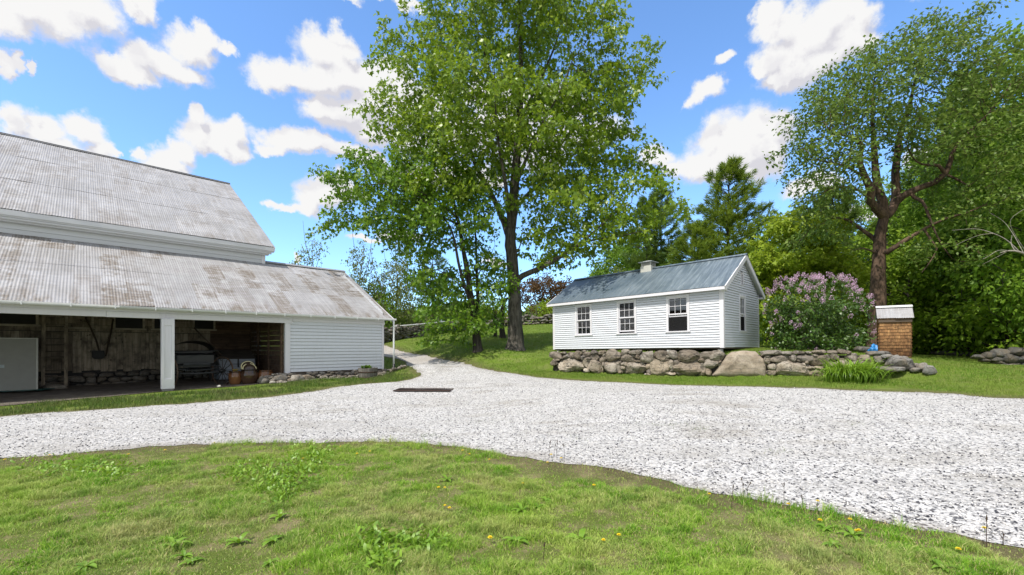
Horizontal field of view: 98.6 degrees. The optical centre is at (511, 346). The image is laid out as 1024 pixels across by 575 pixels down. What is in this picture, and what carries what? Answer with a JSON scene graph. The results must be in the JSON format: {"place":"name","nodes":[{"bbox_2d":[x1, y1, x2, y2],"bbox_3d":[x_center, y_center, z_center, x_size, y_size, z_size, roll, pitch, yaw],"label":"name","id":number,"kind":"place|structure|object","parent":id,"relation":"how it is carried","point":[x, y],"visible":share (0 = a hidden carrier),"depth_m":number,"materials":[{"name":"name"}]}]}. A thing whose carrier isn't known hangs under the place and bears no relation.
{"place":"outdoors","nodes":[
{"label":"outdoors","id":0,"kind":"place"},
{"bbox_2d":[0,378,257,405],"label":"dirt floor","id":1,"kind":"structure","parent":0,"point":[70,392],"depth_m":15.27,"materials":[{"name":"soil"}]},
{"bbox_2d":[0,388,54,391],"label":"tarp","id":2,"kind":"object","parent":1,"relation":"on","point":[28,390],"visible":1,"depth_m":14.86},
{"bbox_2d":[0,338,37,390],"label":"panel board","id":3,"kind":"object","parent":2,"relation":"on","point":[18,363],"visible":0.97,"depth_m":14.98,"materials":[{"name":"wood"}]},
{"bbox_2d":[41,384,67,388],"bbox_3d":[-16.446,1.460,15.840,0.684,0.200,0.440,0,0,-41],"label":"flat rock","id":4,"kind":"object","parent":1,"relation":"on","point":[58,386],"visible":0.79,"depth_m":15.76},
{"bbox_2d":[41,315,67,386],"bbox_3d":[-16.885,0.136,16.264,0.681,2.758,0.469,0,0,-44],"label":"ladder","id":5,"kind":"object","parent":1,"relation":"on","point":[43,351],"visible":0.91,"depth_m":16.21,"materials":[{"name":"brown wood"}]},
{"bbox_2d":[175,327,233,384],"bbox_3d":[-12.448,0.374,17.279,1.999,2.269,3.105,0,0,-44],"label":"carriage","id":6,"kind":"object","parent":1,"relation":"on","point":[202,359],"visible":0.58,"depth_m":16.91,"materials":[{"name":"brown wood"}]},
{"bbox_2d":[227,371,240,384],"bbox_3d":[-10.567,1.194,16.809,0.448,0.500,0.448,0,0,-5],"label":"crock","id":7,"kind":"object","parent":1,"relation":"on","point":[234,377],"visible":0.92,"depth_m":16.64,"materials":[{"name":"brown ceramic"}]},
{"bbox_2d":[214,350,255,379],"bbox_3d":[-11.947,0.772,18.975,1.386,1.219,1.039,0,0,-44],"label":"wooden bin","id":8,"kind":"object","parent":1,"relation":"on","point":[237,358],"visible":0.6,"depth_m":18.66,"materials":[{"name":"wood"}]},
{"bbox_2d":[240,369,258,383],"bbox_3d":[-10.177,1.152,17.049,0.676,0.560,0.639,0,0,-44],"label":"crock","id":9,"kind":"object","parent":1,"relation":"on","point":[249,376],"visible":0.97,"depth_m":16.82,"materials":[{"name":"brown ceramic"}]},
{"bbox_2d":[242,363,256,368],"bbox_3d":[-10.106,0.855,16.976,0.502,0.501,0.146,0,-28,-44],"label":"domed cover","id":10,"kind":"object","parent":9,"relation":"on","point":[249,366],"visible":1,"depth_m":16.95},
{"bbox_2d":[258,370,272,378],"bbox_3d":[-9.749,1.179,17.394,0.537,0.470,0.537,0,0,6],"label":"crock","id":11,"kind":"object","parent":1,"relation":"on","point":[264,372],"visible":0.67,"depth_m":17.19,"materials":[{"name":"brown ceramic"}]},
{"bbox_2d":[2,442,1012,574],"bbox_3d":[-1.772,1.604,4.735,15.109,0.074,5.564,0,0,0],"label":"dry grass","id":12,"kind":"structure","parent":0,"point":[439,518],"depth_m":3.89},
{"bbox_2d":[0,345,1023,547],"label":"gravel drive","id":13,"kind":"structure","parent":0,"point":[435,370],"depth_m":7.95,"materials":[{"name":"gravel"}]},
{"bbox_2d":[393,388,453,391],"bbox_3d":[-2.862,1.413,14.350,1.826,0.038,0.739,0,0,3],"label":"drain grate","id":14,"kind":"object","parent":13,"relation":"on","point":[427,389],"visible":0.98,"depth_m":14.36,"materials":[{"name":"metal"}]},
{"bbox_2d":[189,419,858,452],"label":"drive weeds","id":15,"kind":"object","parent":13,"relation":"on","point":[559,437],"visible":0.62,"depth_m":7.79,"materials":[{"name":"green plant"}]},
{"bbox_2d":[0,322,1023,574],"bbox_3d":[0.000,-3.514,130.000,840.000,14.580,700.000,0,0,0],"label":"lawn","id":16,"kind":"structure","parent":0,"point":[604,520],"depth_m":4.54,"materials":[{"name":"plant"}]},
{"bbox_2d":[72,559,99,571],"bbox_3d":[-3.100,1.591,3.187,0.207,0.043,0.147,0,0,0],"label":"broadleaf weed","id":17,"kind":"object","parent":16,"relation":"on","point":[91,563],"visible":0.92,"depth_m":3.19,"materials":[{"name":"green plant"}]},
{"bbox_2d":[158,537,193,547],"bbox_3d":[-2.674,1.567,3.522,0.203,0.066,0.209,0,0,12],"label":"broadleaf weed","id":18,"kind":"object","parent":16,"relation":"on","point":[172,540],"visible":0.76,"depth_m":3.54,"materials":[{"name":"green plant"}]},
{"bbox_2d":[172,550,192,559],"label":"broadleaf weed","id":19,"kind":"object","parent":16,"relation":"on","point":[184,554],"visible":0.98,"depth_m":3.32,"materials":[{"name":"green plant"}]},
{"bbox_2d":[177,556,206,566],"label":"broadleaf weed","id":20,"kind":"object","parent":16,"relation":"on","point":[191,560],"visible":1,"depth_m":3.25,"materials":[{"name":"green plant"}]},
{"bbox_2d":[0,132,396,391],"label":"barn","id":21,"kind":"structure","parent":16,"relation":"on","point":[157,264],"depth_m":18.12,"materials":[{"name":"wood"}]},
{"bbox_2d":[0,313,40,325],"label":"old window","id":22,"kind":"structure","parent":21,"relation":"in","point":[5,319],"depth_m":15.93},
{"bbox_2d":[63,316,95,328],"bbox_3d":[-16.688,-1.055,17.005,0.890,0.770,0.088,0,0,-44],"label":"old window","id":23,"kind":"structure","parent":21,"relation":"in","point":[73,322],"depth_m":17.00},
{"bbox_2d":[85,317,104,358],"bbox_3d":[-16.314,-0.322,17.222,0.576,1.629,0.118,0,0,-44],"label":"shovel","id":24,"kind":"object","parent":21,"relation":"hanging from","point":[99,354],"visible":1,"depth_m":17.23,"materials":[{"name":"black metal"}]},
{"bbox_2d":[101,319,113,355],"bbox_3d":[-16.066,-0.357,17.501,0.069,1.506,0.376,0,0,41],"label":"wooden pole","id":25,"kind":"object","parent":21,"relation":"hanging from","point":[108,341],"visible":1,"depth_m":17.52,"materials":[{"name":"brown wood"}]},
{"bbox_2d":[112,317,146,329],"bbox_3d":[-15.652,-1.056,18.011,1.086,0.770,0.088,0,0,-44],"label":"old window","id":26,"kind":"structure","parent":21,"relation":"in","point":[119,323],"depth_m":18.02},
{"bbox_2d":[151,319,159,329],"bbox_3d":[-14.989,-1.068,18.655,0.489,0.770,0.088,0,0,-44],"label":"old window","id":27,"kind":"structure","parent":21,"relation":"in","point":[155,322],"depth_m":18.62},
{"bbox_2d":[191,320,216,330],"bbox_3d":[-13.826,-1.098,19.783,0.941,0.770,0.088,0,0,-44],"label":"old window","id":28,"kind":"structure","parent":21,"relation":"in","point":[203,325],"depth_m":19.79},
{"bbox_2d":[0,365,419,415],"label":"grass","id":29,"kind":"structure","parent":16,"relation":"on","point":[53,407],"depth_m":12.78,"materials":[{"name":"plant"}]},
{"bbox_2d":[9,439,453,570],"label":"lawn weeds","id":30,"kind":"object","parent":16,"relation":"on","point":[378,552],"visible":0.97,"depth_m":5.20,"materials":[{"name":"green plant"}]},
{"bbox_2d":[224,532,249,546],"bbox_3d":[-2.239,1.568,3.582,0.195,0.062,0.190,0,0,-33],"label":"broadleaf weed","id":31,"kind":"object","parent":16,"relation":"on","point":[235,539],"visible":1,"depth_m":3.57,"materials":[{"name":"green plant"}]},
{"bbox_2d":[261,535,281,546],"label":"broadleaf weed","id":32,"kind":"object","parent":16,"relation":"on","point":[274,538],"visible":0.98,"depth_m":3.60,"materials":[{"name":"green plant"}]},
{"bbox_2d":[267,509,290,520],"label":"broadleaf weed","id":33,"kind":"object","parent":16,"relation":"on","point":[280,514],"visible":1,"depth_m":4.12,"materials":[{"name":"green plant"}]},
{"bbox_2d":[289,225,329,266],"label":"birch tree","id":34,"kind":"object","parent":16,"relation":"on","point":[305,252],"visible":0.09,"depth_m":39.54,"materials":[{"name":"green plant"}]},
{"bbox_2d":[257,365,405,383],"bbox_3d":[-7.389,1.202,18.759,6.112,0.702,1.305,0,0,-44],"label":"stone heap","id":35,"kind":"object","parent":16,"relation":"on","point":[275,378],"visible":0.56,"depth_m":17.55,"materials":[{"name":"stone"}]},
{"bbox_2d":[341,232,386,302],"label":"birch tree","id":36,"kind":"object","parent":16,"relation":"on","point":[363,279],"visible":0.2,"depth_m":36.95,"materials":[{"name":"green plant"}]},
{"bbox_2d":[358,365,377,377],"bbox_3d":[-6.143,1.075,18.777,0.810,0.618,0.808,0,0,-23],"label":"barrel planter","id":37,"kind":"object","parent":16,"relation":"on","point":[366,371],"visible":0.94,"depth_m":18.47,"materials":[{"name":"wood"}]},
{"bbox_2d":[368,245,408,328],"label":"birch tree","id":38,"kind":"object","parent":16,"relation":"on","point":[383,297],"visible":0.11,"depth_m":35.99,"materials":[{"name":"green plant"}]},
{"bbox_2d":[368,236,426,331],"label":"birch tree","id":39,"kind":"object","parent":16,"relation":"on","point":[406,291],"visible":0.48,"depth_m":37.48,"materials":[{"name":"green plant"}]},
{"bbox_2d":[305,136,520,352],"bbox_3d":[-5.067,-5.326,22.563,11.051,11.323,5.931,0,0,0],"label":"maple tree","id":40,"kind":"object","parent":16,"relation":"on","point":[406,224],"visible":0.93,"depth_m":22.21,"materials":[{"name":"green plant"}]},
{"bbox_2d":[384,321,466,341],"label":"stone wall","id":41,"kind":"structure","parent":16,"relation":"on","point":[403,332],"depth_m":33.27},
{"bbox_2d":[411,248,454,319],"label":"spruce tree","id":42,"kind":"object","parent":16,"relation":"on","point":[440,262],"visible":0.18,"depth_m":53.61,"materials":[{"name":"plant"}]},
{"bbox_2d":[459,290,507,336],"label":"apple tree","id":43,"kind":"object","parent":16,"relation":"on","point":[495,314],"visible":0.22,"depth_m":30.89,"materials":[{"name":"plant"}]},
{"bbox_2d":[474,252,521,337],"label":"apple tree","id":44,"kind":"object","parent":16,"relation":"on","point":[502,334],"visible":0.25,"depth_m":29.87,"materials":[{"name":"plant"}]},
{"bbox_2d":[501,535,529,544],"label":"broadleaf weed","id":45,"kind":"object","parent":16,"relation":"on","point":[517,538],"visible":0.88,"depth_m":3.61,"materials":[{"name":"green plant"}]},
{"bbox_2d":[341,0,695,350],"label":"maple tree","id":46,"kind":"object","parent":16,"relation":"on","point":[512,132],"visible":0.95,"depth_m":22.40,"materials":[{"name":"green plant"}]},
{"bbox_2d":[486,314,552,325],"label":"stone wall","id":47,"kind":"structure","parent":16,"relation":"on","point":[545,320],"depth_m":45.37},
{"bbox_2d":[522,300,550,322],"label":"green shrub","id":48,"kind":"object","parent":16,"relation":"on","point":[536,308],"visible":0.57,"depth_m":48.20,"materials":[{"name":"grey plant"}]},
{"bbox_2d":[537,296,552,320],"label":"green shrub","id":49,"kind":"object","parent":16,"relation":"on","point":[546,309],"visible":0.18,"depth_m":47.80,"materials":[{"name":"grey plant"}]},
{"bbox_2d":[520,271,572,319],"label":"russet tree","id":50,"kind":"object","parent":16,"relation":"on","point":[535,285],"visible":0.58,"depth_m":51.40,"materials":[{"name":"brown plant"}]},
{"bbox_2d":[566,528,592,543],"bbox_3d":[0.535,1.565,3.628,0.229,0.072,0.222,0,0,-19],"label":"broadleaf weed","id":51,"kind":"object","parent":16,"relation":"on","point":[582,532],"visible":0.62,"depth_m":3.64,"materials":[{"name":"green plant"}]},
{"bbox_2d":[283,294,929,332],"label":"woods","id":52,"kind":"object","parent":16,"relation":"on","point":[523,312],"visible":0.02,"depth_m":97.93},
{"bbox_2d":[584,239,669,276],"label":"woodland tree","id":53,"kind":"object","parent":16,"relation":"on","point":[613,259],"visible":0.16,"depth_m":50.33,"materials":[{"name":"green plant"}]},
{"bbox_2d":[621,194,673,270],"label":"white pine","id":54,"kind":"object","parent":16,"relation":"on","point":[635,264],"visible":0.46,"depth_m":41.25,"materials":[{"name":"green plant"}]},
{"bbox_2d":[546,253,764,351],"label":"shed","id":55,"kind":"structure","parent":16,"relation":"on","point":[712,303],"depth_m":18.76,"materials":[{"name":"paint"}]},
{"bbox_2d":[574,303,592,336],"bbox_3d":[3.415,-1.234,21.009,0.129,1.555,1.030,0,-1,-45],"label":"window","id":56,"kind":"structure","parent":55,"relation":"in","point":[577,334],"depth_m":21.05,"materials":[{"name":"white paint"}]},
{"bbox_2d":[616,299,636,335],"bbox_3d":[5.049,-1.264,19.375,0.129,1.555,1.030,0,-1,-45],"label":"window","id":57,"kind":"structure","parent":55,"relation":"in","point":[634,301],"depth_m":19.41,"materials":[{"name":"white paint"}]},
{"bbox_2d":[665,294,690,333],"bbox_3d":[6.681,-1.295,17.744,0.129,1.555,1.030,0,-1,-45],"label":"window","id":58,"kind":"structure","parent":55,"relation":"in","point":[679,323],"depth_m":17.74,"materials":[{"name":"white paint"}]},
{"bbox_2d":[739,294,747,332],"bbox_3d":[9.419,-1.317,18.018,0.850,1.555,0.129,0,-1,-45],"label":"window","id":59,"kind":"structure","parent":55,"relation":"in","point":[742,317],"depth_m":18.08,"materials":[{"name":"white paint"}]},
{"bbox_2d":[632,187,689,265],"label":"white pine","id":60,"kind":"object","parent":16,"relation":"on","point":[661,204],"visible":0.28,"depth_m":44.36,"materials":[{"name":"green plant"}]},
{"bbox_2d":[306,324,1023,398],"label":"grass","id":61,"kind":"structure","parent":16,"relation":"on","point":[976,365],"depth_m":15.40,"materials":[{"name":"plant"}]},
{"bbox_2d":[659,216,733,265],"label":"tree","id":62,"kind":"object","parent":16,"relation":"on","point":[682,243],"visible":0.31,"depth_m":33.16,"materials":[{"name":"green plant"}]},
{"bbox_2d":[549,349,870,376],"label":"stone wall","id":63,"kind":"structure","parent":16,"relation":"on","point":[715,363],"depth_m":16.32,"materials":[{"name":"stone"}]},
{"bbox_2d":[667,155,781,264],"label":"white pine","id":64,"kind":"object","parent":16,"relation":"on","point":[727,218],"visible":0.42,"depth_m":36.70,"materials":[{"name":"green plant"}]},
{"bbox_2d":[741,239,786,345],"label":"woodland tree","id":65,"kind":"object","parent":16,"relation":"on","point":[767,340],"visible":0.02,"depth_m":32.67,"materials":[{"name":"green plant"}]},
{"bbox_2d":[745,210,787,342],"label":"woodland tree","id":66,"kind":"object","parent":16,"relation":"on","point":[758,234],"visible":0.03,"depth_m":35.49,"materials":[{"name":"green plant"}]},
{"bbox_2d":[743,200,889,344],"bbox_3d":[17.331,-4.497,26.566,7.562,9.427,7.289,0,0,-30],"label":"young maple","id":67,"kind":"object","parent":16,"relation":"on","point":[815,261],"visible":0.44,"depth_m":25.96,"materials":[{"name":"green plant"}]},
{"bbox_2d":[760,271,876,352],"bbox_3d":[12.287,-1.224,17.531,4.559,3.561,3.223,0,0,0],"label":"lilac bush","id":68,"kind":"object","parent":16,"relation":"on","point":[842,331],"visible":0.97,"depth_m":17.16,"materials":[{"name":"green plant"}]},
{"bbox_2d":[822,538,842,548],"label":"broadleaf weed","id":69,"kind":"object","parent":16,"relation":"on","point":[830,542],"visible":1,"depth_m":3.53,"materials":[{"name":"green plant"}]},
{"bbox_2d":[834,525,863,539],"bbox_3d":[2.827,1.560,3.689,0.196,0.062,0.190,0,0,-36],"label":"broadleaf weed","id":70,"kind":"object","parent":16,"relation":"on","point":[851,530],"visible":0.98,"depth_m":3.69,"materials":[{"name":"green plant"}]},
{"bbox_2d":[805,181,893,346],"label":"tree","id":71,"kind":"object","parent":16,"relation":"on","point":[854,214],"visible":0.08,"depth_m":31.92,"materials":[{"name":"green plant"}]},
{"bbox_2d":[809,356,900,382],"bbox_3d":[10.575,0.646,13.528,2.667,0.887,2.397,0,0,24],"label":"daylily clump","id":72,"kind":"object","parent":16,"relation":"on","point":[858,371],"visible":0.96,"depth_m":13.24,"materials":[{"name":"green plant"}]},
{"bbox_2d":[797,227,917,349],"bbox_3d":[22.536,-3.442,30.219,7.350,8.641,7.400,0,0,-12],"label":"woodland tree","id":73,"kind":"object","parent":16,"relation":"on","point":[865,242],"visible":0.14,"depth_m":28.99,"materials":[{"name":"green plant"}]},
{"bbox_2d":[853,346,869,351],"bbox_3d":[12.968,0.102,16.290,0.549,0.217,0.429,0,0,0],"label":"boulder","id":74,"kind":"object","parent":16,"relation":"on","point":[861,348],"visible":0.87,"depth_m":16.14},
{"bbox_2d":[837,184,905,326],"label":"woodland tree","id":75,"kind":"object","parent":16,"relation":"on","point":[863,215],"visible":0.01,"depth_m":36.74,"materials":[{"name":"green plant"}]},
{"bbox_2d":[865,351,891,355],"bbox_3d":[12.316,0.241,14.817,0.742,0.186,0.542,0,0,0],"label":"boulder","id":76,"kind":"object","parent":16,"relation":"on","point":[875,353],"visible":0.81,"depth_m":14.66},
{"bbox_2d":[828,278,930,350],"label":"woodland sapling","id":77,"kind":"object","parent":16,"relation":"on","point":[895,290],"visible":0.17,"depth_m":27.65,"materials":[{"name":"plant"}]},
{"bbox_2d":[873,356,886,362],"bbox_3d":[12.021,0.424,14.360,0.375,0.251,0.336,0,0,39],"label":"boulder","id":78,"kind":"object","parent":16,"relation":"on","point":[879,358],"visible":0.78,"depth_m":14.27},
{"bbox_2d":[876,366,906,371],"bbox_3d":[11.923,0.721,13.956,1.007,0.182,0.758,0,0,0],"label":"boulder","id":79,"kind":"object","parent":16,"relation":"on","point":[895,368],"visible":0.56,"depth_m":13.65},
{"bbox_2d":[762,0,1023,352],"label":"old spreading tree","id":80,"kind":"object","parent":16,"relation":"on","point":[834,118],"visible":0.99,"depth_m":20.82,"materials":[{"name":"green plant"}]},
{"bbox_2d":[875,305,913,357],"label":"well house","id":81,"kind":"structure","parent":16,"relation":"on","point":[894,329],"depth_m":15.29,"materials":[{"name":"brown wood"}]},
{"bbox_2d":[858,282,934,352],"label":"woodland sapling","id":82,"kind":"object","parent":16,"relation":"on","point":[905,301],"visible":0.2,"depth_m":28.95,"materials":[{"name":"green plant"}]},
{"bbox_2d":[884,356,914,370],"bbox_3d":[12.356,0.535,14.057,0.854,0.476,0.662,0,0,0],"label":"boulder","id":83,"kind":"object","parent":16,"relation":"on","point":[906,362],"visible":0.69,"depth_m":13.81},
{"bbox_2d":[864,151,937,336],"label":"woodland tree","id":84,"kind":"object","parent":16,"relation":"on","point":[903,167],"depth_m":40.14,"materials":[{"name":"green plant"}]},
{"bbox_2d":[849,179,953,346],"bbox_3d":[27.953,-6.045,32.777,7.829,12.854,6.757,0,0,24],"label":"woodland tree","id":85,"kind":"object","parent":16,"relation":"on","point":[897,226],"visible":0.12,"depth_m":32.30,"materials":[{"name":"green plant"}]},
{"bbox_2d":[853,227,955,354],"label":"woodland tree","id":86,"kind":"object","parent":16,"relation":"on","point":[918,329],"visible":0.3,"depth_m":29.39,"materials":[{"name":"green plant"}]},
{"bbox_2d":[888,154,927,291],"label":"white pine","id":87,"kind":"object","parent":16,"relation":"on","point":[908,182],"visible":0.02,"depth_m":36.02,"materials":[{"name":"green plant"}]},
{"bbox_2d":[888,189,957,351],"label":"woodland tree","id":88,"kind":"object","parent":16,"relation":"on","point":[927,279],"visible":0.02,"depth_m":31.58,"materials":[{"name":"green plant"}]},
{"bbox_2d":[898,285,950,352],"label":"woodland sapling","id":89,"kind":"object","parent":16,"relation":"on","point":[917,348],"visible":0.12,"depth_m":30.43,"materials":[{"name":"green plant"}]},
{"bbox_2d":[922,365,937,374],"bbox_3d":[12.735,0.722,13.450,0.358,0.309,0.251,0,0,0],"label":"boulder","id":90,"kind":"object","parent":16,"relation":"on","point":[928,370],"visible":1,"depth_m":13.36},
{"bbox_2d":[906,277,964,352],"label":"woodland sapling","id":91,"kind":"object","parent":16,"relation":"on","point":[911,283],"visible":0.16,"depth_m":30.34,"materials":[{"name":"green plant"}]},
{"bbox_2d":[888,216,996,352],"bbox_3d":[29.961,-4.101,30.239,8.388,10.718,8.099,0,0,-17],"label":"woodland tree","id":92,"kind":"object","parent":16,"relation":"on","point":[930,325],"visible":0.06,"depth_m":29.62,"materials":[{"name":"green plant"}]},
{"bbox_2d":[932,558,956,572],"bbox_3d":[3.063,1.571,3.149,0.151,0.044,0.165,0,0,-17],"label":"broadleaf weed","id":93,"kind":"object","parent":16,"relation":"on","point":[937,561],"visible":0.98,"depth_m":3.15,"materials":[{"name":"green plant"}]},
{"bbox_2d":[898,118,998,351],"bbox_3d":[32.795,-7.882,30.969,10.157,17.089,8.133,0,0,38],"label":"woodland tree","id":94,"kind":"object","parent":16,"relation":"on","point":[914,217],"visible":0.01,"depth_m":32.41,"materials":[{"name":"green plant"}]},
{"bbox_2d":[909,69,997,351],"bbox_3d":[34.226,-10.135,33.051,8.118,21.256,7.549,0,0,0],"label":"white pine","id":95,"kind":"object","parent":16,"relation":"on","point":[937,142],"visible":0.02,"depth_m":33.14,"materials":[{"name":"green plant"}]},
{"bbox_2d":[887,73,1023,348],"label":"woodland tree","id":96,"kind":"object","parent":16,"relation":"on","point":[930,268],"visible":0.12,"depth_m":28.08,"materials":[{"name":"green plant"}]},
{"bbox_2d":[930,351,981,356],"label":"stone wall","id":97,"kind":"structure","parent":16,"relation":"on","point":[943,353],"depth_m":27.86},
{"bbox_2d":[896,84,1023,347],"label":"woodland tree","id":98,"kind":"object","parent":16,"relation":"on","point":[984,146],"visible":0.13,"depth_m":24.98,"materials":[{"name":"green plant"}]},
{"bbox_2d":[903,18,1023,332],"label":"woodland tree","id":99,"kind":"object","parent":16,"relation":"on","point":[1018,30],"visible":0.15,"depth_m":26.16,"materials":[{"name":"green plant"}]},
{"bbox_2d":[904,217,1022,356],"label":"woodland tree","id":100,"kind":"object","parent":16,"relation":"on","point":[956,321],"visible":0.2,"depth_m":25.52,"materials":[{"name":"green plant"}]},
{"bbox_2d":[926,287,1001,351],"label":"woodland sapling","id":101,"kind":"object","parent":16,"relation":"on","point":[960,334],"visible":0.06,"depth_m":28.48,"materials":[{"name":"green plant"}]},
{"bbox_2d":[914,179,1019,353],"bbox_3d":[28.797,-4.830,26.825,7.691,11.159,6.819,0,0,2],"label":"woodland tree","id":102,"kind":"object","parent":16,"relation":"on","point":[944,331],"visible":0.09,"depth_m":27.07,"materials":[{"name":"green plant"}]},
{"bbox_2d":[922,119,1023,340],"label":"woodland tree","id":103,"kind":"object","parent":16,"relation":"on","point":[955,282],"visible":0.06,"depth_m":25.67,"materials":[{"name":"green plant"}]},
{"bbox_2d":[923,252,1023,356],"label":"woodland sapling","id":104,"kind":"object","parent":16,"relation":"on","point":[962,337],"visible":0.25,"depth_m":23.93,"materials":[{"name":"green plant"}]},
{"bbox_2d":[925,158,1023,351],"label":"woodland tree","id":105,"kind":"object","parent":16,"relation":"on","point":[972,314],"visible":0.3,"depth_m":23.19,"materials":[{"name":"green plant"}]},
{"bbox_2d":[936,128,1023,345],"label":"woodland tree","id":106,"kind":"object","parent":16,"relation":"on","point":[1013,288],"visible":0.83,"depth_m":21.05,"materials":[{"name":"green plant"}]},
{"bbox_2d":[957,209,1023,263],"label":"dead tree","id":107,"kind":"object","parent":16,"relation":"on","point":[1016,250],"visible":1,"depth_m":17.08,"materials":[{"name":"wood"}]},
{"bbox_2d":[968,284,1023,348],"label":"woodland sapling","id":108,"kind":"object","parent":16,"relation":"on","point":[1007,340],"visible":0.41,"depth_m":21.71,"materials":[{"name":"green plant"}]},
{"bbox_2d":[970,347,1023,364],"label":"stone wall","id":109,"kind":"structure","parent":16,"relation":"on","point":[1012,355],"depth_m":20.27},
{"bbox_2d":[0,379,1023,544],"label":"loose gravel","id":110,"kind":"structure","parent":0,"point":[941,501],"depth_m":6.92,"materials":[{"name":"gravel"}]},
{"bbox_2d":[0,0,1023,312],"label":"sky","id":111,"kind":"structure","parent":0,"point":[248,95],"materials":[{"name":"blue"}]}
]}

